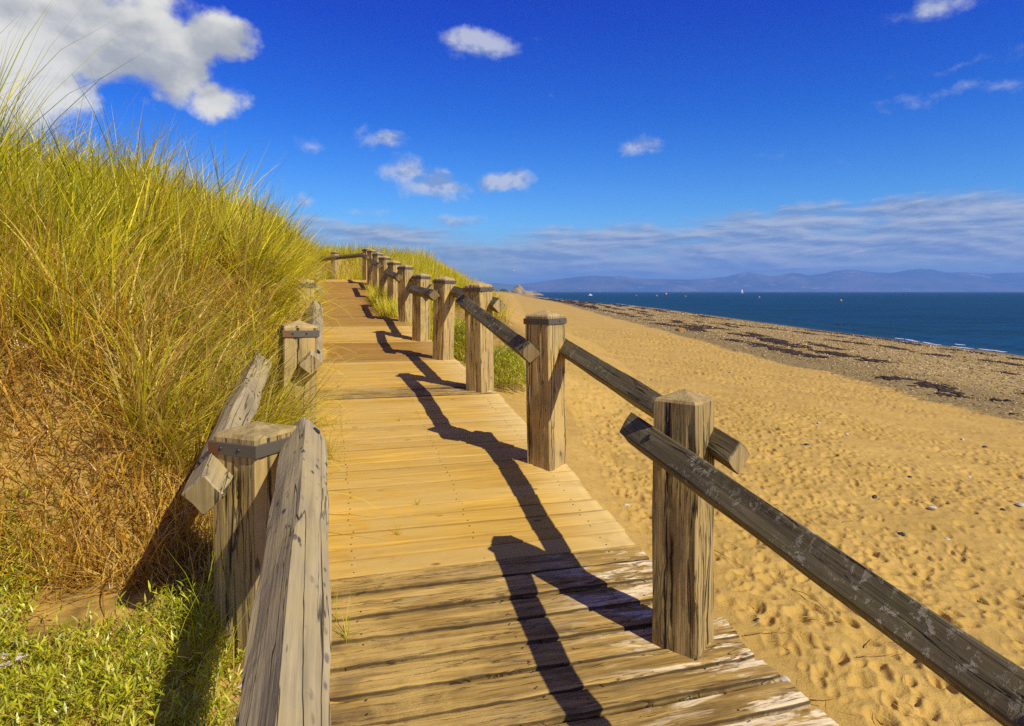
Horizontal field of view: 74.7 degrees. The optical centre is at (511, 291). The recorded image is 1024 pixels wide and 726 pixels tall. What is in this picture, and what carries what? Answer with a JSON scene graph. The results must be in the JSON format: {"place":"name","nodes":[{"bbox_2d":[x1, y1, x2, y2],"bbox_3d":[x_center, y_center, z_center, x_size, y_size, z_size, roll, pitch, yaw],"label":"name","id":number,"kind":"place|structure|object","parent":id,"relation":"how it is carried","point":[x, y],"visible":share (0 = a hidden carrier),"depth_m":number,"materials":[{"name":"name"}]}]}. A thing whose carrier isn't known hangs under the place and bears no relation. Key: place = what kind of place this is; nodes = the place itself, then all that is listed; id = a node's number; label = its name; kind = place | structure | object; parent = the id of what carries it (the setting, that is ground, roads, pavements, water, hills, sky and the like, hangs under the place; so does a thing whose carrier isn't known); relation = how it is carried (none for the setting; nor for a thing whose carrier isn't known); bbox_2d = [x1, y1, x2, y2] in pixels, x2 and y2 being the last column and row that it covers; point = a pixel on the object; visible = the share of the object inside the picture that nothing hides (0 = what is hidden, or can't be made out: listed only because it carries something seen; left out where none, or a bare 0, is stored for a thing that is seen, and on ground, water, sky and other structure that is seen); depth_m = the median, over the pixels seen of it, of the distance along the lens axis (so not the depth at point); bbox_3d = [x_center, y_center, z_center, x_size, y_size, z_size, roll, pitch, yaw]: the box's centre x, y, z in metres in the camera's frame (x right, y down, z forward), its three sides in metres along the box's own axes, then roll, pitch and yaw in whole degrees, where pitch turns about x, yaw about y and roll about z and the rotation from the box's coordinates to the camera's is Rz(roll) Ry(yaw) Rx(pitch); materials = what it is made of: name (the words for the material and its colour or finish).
{"place":"outdoors","nodes":[
{"label":"outdoors","id":0,"kind":"place"},
{"bbox_2d":[0,256,1023,725],"bbox_3d":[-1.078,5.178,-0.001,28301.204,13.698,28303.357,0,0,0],"label":"ground","id":1,"kind":"structure","parent":0,"point":[770,410],"depth_m":5.85,"materials":[{"name":"beige sand"}]},
{"bbox_2d":[0,450,245,725],"bbox_3d":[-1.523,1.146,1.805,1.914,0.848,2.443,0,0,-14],"label":"ground cover","id":2,"kind":"object","parent":1,"relation":"on","point":[127,682],"visible":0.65,"depth_m":1.99,"materials":[{"name":"green plant"}]},
{"bbox_2d":[0,220,248,581],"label":"green shoots","id":3,"kind":"object","parent":1,"relation":"on","point":[198,556],"visible":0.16,"depth_m":2.73,"materials":[{"name":"green plant"}]},
{"bbox_2d":[93,527,252,696],"bbox_3d":[-0.977,0.983,1.992,0.630,0.500,0.622,0,0,0],"label":"grass tuft","id":4,"kind":"object","parent":1,"relation":"on","point":[205,637],"visible":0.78,"depth_m":2.06,"materials":[{"name":"green plant"}]},
{"bbox_2d":[0,139,350,616],"bbox_3d":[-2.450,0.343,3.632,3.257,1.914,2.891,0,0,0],"label":"dry grass","id":5,"kind":"object","parent":1,"relation":"on","point":[138,567],"visible":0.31,"depth_m":2.76,"materials":[{"name":"brown plant"}]},
{"bbox_2d":[140,628,241,725],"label":"grass tuft","id":6,"kind":"object","parent":1,"relation":"on","point":[208,697],"visible":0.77,"depth_m":1.85,"materials":[{"name":"green plant"}]},
{"bbox_2d":[0,2,431,540],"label":"marram grass","id":7,"kind":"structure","parent":1,"relation":"on","point":[63,169],"depth_m":3.71,"materials":[{"name":"green plant"}]},
{"bbox_2d":[181,258,331,725],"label":"post and rail fence","id":8,"kind":"object","parent":1,"relation":"on","point":[260,488],"visible":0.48,"depth_m":2.03,"materials":[{"name":"brown wood"}]},
{"bbox_2d":[308,241,526,347],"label":"marram grass","id":9,"kind":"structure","parent":1,"relation":"on","point":[432,268],"depth_m":19.26,"materials":[{"name":"green plant"}]},
{"bbox_2d":[454,315,464,363],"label":"beach shrub","id":10,"kind":"object","parent":1,"relation":"on","point":[458,342],"visible":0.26,"depth_m":10.12,"materials":[{"name":"green plant"}]},
{"bbox_2d":[493,342,525,390],"bbox_3d":[-0.173,0.951,9.011,0.986,0.742,0.978,0,0,0],"label":"grass tuft","id":11,"kind":"object","parent":1,"relation":"on","point":[506,369],"visible":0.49,"depth_m":8.81,"materials":[{"name":"green plant"}]},
{"bbox_2d":[511,285,542,294],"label":"rock outcrop","id":12,"kind":"object","parent":1,"relation":"on","point":[518,289],"visible":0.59,"depth_m":648.74,"materials":[{"name":"beige stone"}]},
{"bbox_2d":[316,279,838,725],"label":"boardwalk","id":13,"kind":"structure","parent":1,"relation":"on","point":[499,580],"depth_m":3.25,"materials":[{"name":"brown wood"}]},
{"bbox_2d":[317,403,349,430],"bbox_3d":[-1.489,0.992,5.301,0.338,0.246,0.339,0,0,37],"label":"grass tuft","id":14,"kind":"object","parent":13,"relation":"on","point":[329,420],"visible":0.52,"depth_m":5.30,"materials":[{"name":"yellow plant"}]},
{"bbox_2d":[331,583,344,621],"bbox_3d":[-0.811,1.364,2.860,0.286,0.199,0.288,0,0,0],"label":"grass tuft","id":15,"kind":"object","parent":13,"relation":"on","point":[336,604],"visible":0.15,"depth_m":2.95,"materials":[{"name":"plant"}]},
{"bbox_2d":[321,420,358,461],"bbox_3d":[-1.288,1.021,4.582,0.422,0.337,0.464,0,0,26],"label":"grass tuft","id":16,"kind":"object","parent":13,"relation":"on","point":[333,444],"visible":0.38,"depth_m":4.59,"materials":[{"name":"yellow plant"}]},
{"bbox_2d":[334,593,357,643],"bbox_3d":[-0.749,1.401,2.841,0.228,0.182,0.139,0,0,-15],"label":"grass tuft","id":17,"kind":"object","parent":13,"relation":"on","point":[345,625],"visible":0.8,"depth_m":2.83,"materials":[{"name":"green plant"}]},
{"bbox_2d":[318,248,1023,725],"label":"post and rail fence","id":18,"kind":"object","parent":1,"relation":"on","point":[682,442],"visible":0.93,"depth_m":2.82,"materials":[{"name":"brown wood"}]},
{"bbox_2d":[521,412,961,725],"bbox_3d":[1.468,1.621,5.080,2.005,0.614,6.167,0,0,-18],"label":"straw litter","id":19,"kind":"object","parent":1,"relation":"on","point":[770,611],"visible":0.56,"depth_m":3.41,"materials":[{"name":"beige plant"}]},
{"bbox_2d":[744,623,810,634],"bbox_3d":[1.349,1.697,3.369,0.420,0.046,0.037,0,0,-20],"label":"dry stalk","id":20,"kind":"object","parent":1,"relation":"on","point":[768,629],"visible":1,"depth_m":3.33,"materials":[{"name":"brown plant"}]},
{"bbox_2d":[780,675,789,681],"bbox_3d":[1.198,1.706,2.953,0.048,0.026,0.050,0,0,18],"label":"pebble","id":21,"kind":"object","parent":1,"relation":"on","point":[784,678],"visible":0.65,"depth_m":2.94,"materials":[{"name":"white stone"}]},
{"bbox_2d":[769,574,825,609],"bbox_3d":[1.634,1.721,3.862,0.012,0.031,0.450,0,0,-19],"label":"dry stalk","id":22,"kind":"object","parent":1,"relation":"on","point":[804,593],"visible":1,"depth_m":3.78,"materials":[{"name":"beige plant"}]},
{"bbox_2d":[579,306,1023,415],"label":"shingle","id":23,"kind":"object","parent":1,"relation":"on","point":[673,315],"visible":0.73,"depth_m":38.17,"materials":[{"name":"gravel"}]},
{"bbox_2d":[539,298,1023,401],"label":"seaweed","id":24,"kind":"object","parent":23,"relation":"on","point":[925,384],"visible":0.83,"depth_m":37.91,"materials":[{"name":"brown plant"}]},
{"bbox_2d":[800,616,839,621],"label":"dry stalk","id":25,"kind":"object","parent":1,"relation":"on","point":[817,618],"visible":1,"depth_m":3.51,"materials":[{"name":"beige plant"}]},
{"bbox_2d":[807,697,835,699],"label":"dry stalk","id":26,"kind":"object","parent":1,"relation":"on","point":[810,698],"visible":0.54,"depth_m":2.81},
{"bbox_2d":[856,653,903,656],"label":"dry stalk","id":27,"kind":"object","parent":1,"relation":"on","point":[878,655],"visible":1,"depth_m":3.21,"materials":[{"name":"beige plant"}]},
{"bbox_2d":[1015,502,1023,506],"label":"pebble","id":28,"kind":"object","parent":1,"relation":"on","point":[1019,504],"visible":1,"depth_m":6.53,"materials":[{"name":"white stone"}]},
{"bbox_2d":[0,0,1023,284],"label":"sky","id":29,"kind":"structure","parent":0,"point":[540,140],"materials":[{"name":"blue"}]},
{"bbox_2d":[488,269,1023,291],"bbox_3d":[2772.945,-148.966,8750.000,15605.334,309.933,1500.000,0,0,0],"label":"hills","id":30,"kind":"structure","parent":0,"point":[919,280],"depth_m":8418.03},
{"bbox_2d":[536,292,1023,355],"bbox_3d":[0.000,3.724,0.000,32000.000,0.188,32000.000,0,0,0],"label":"sea","id":31,"kind":"structure","parent":0,"point":[989,321],"depth_m":133.53,"materials":[{"name":"liquid"}]},
{"bbox_2d":[566,299,1003,351],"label":"surf foam","id":32,"kind":"object","parent":31,"relation":"on","point":[937,344],"visible":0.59,"depth_m":46.01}
]}

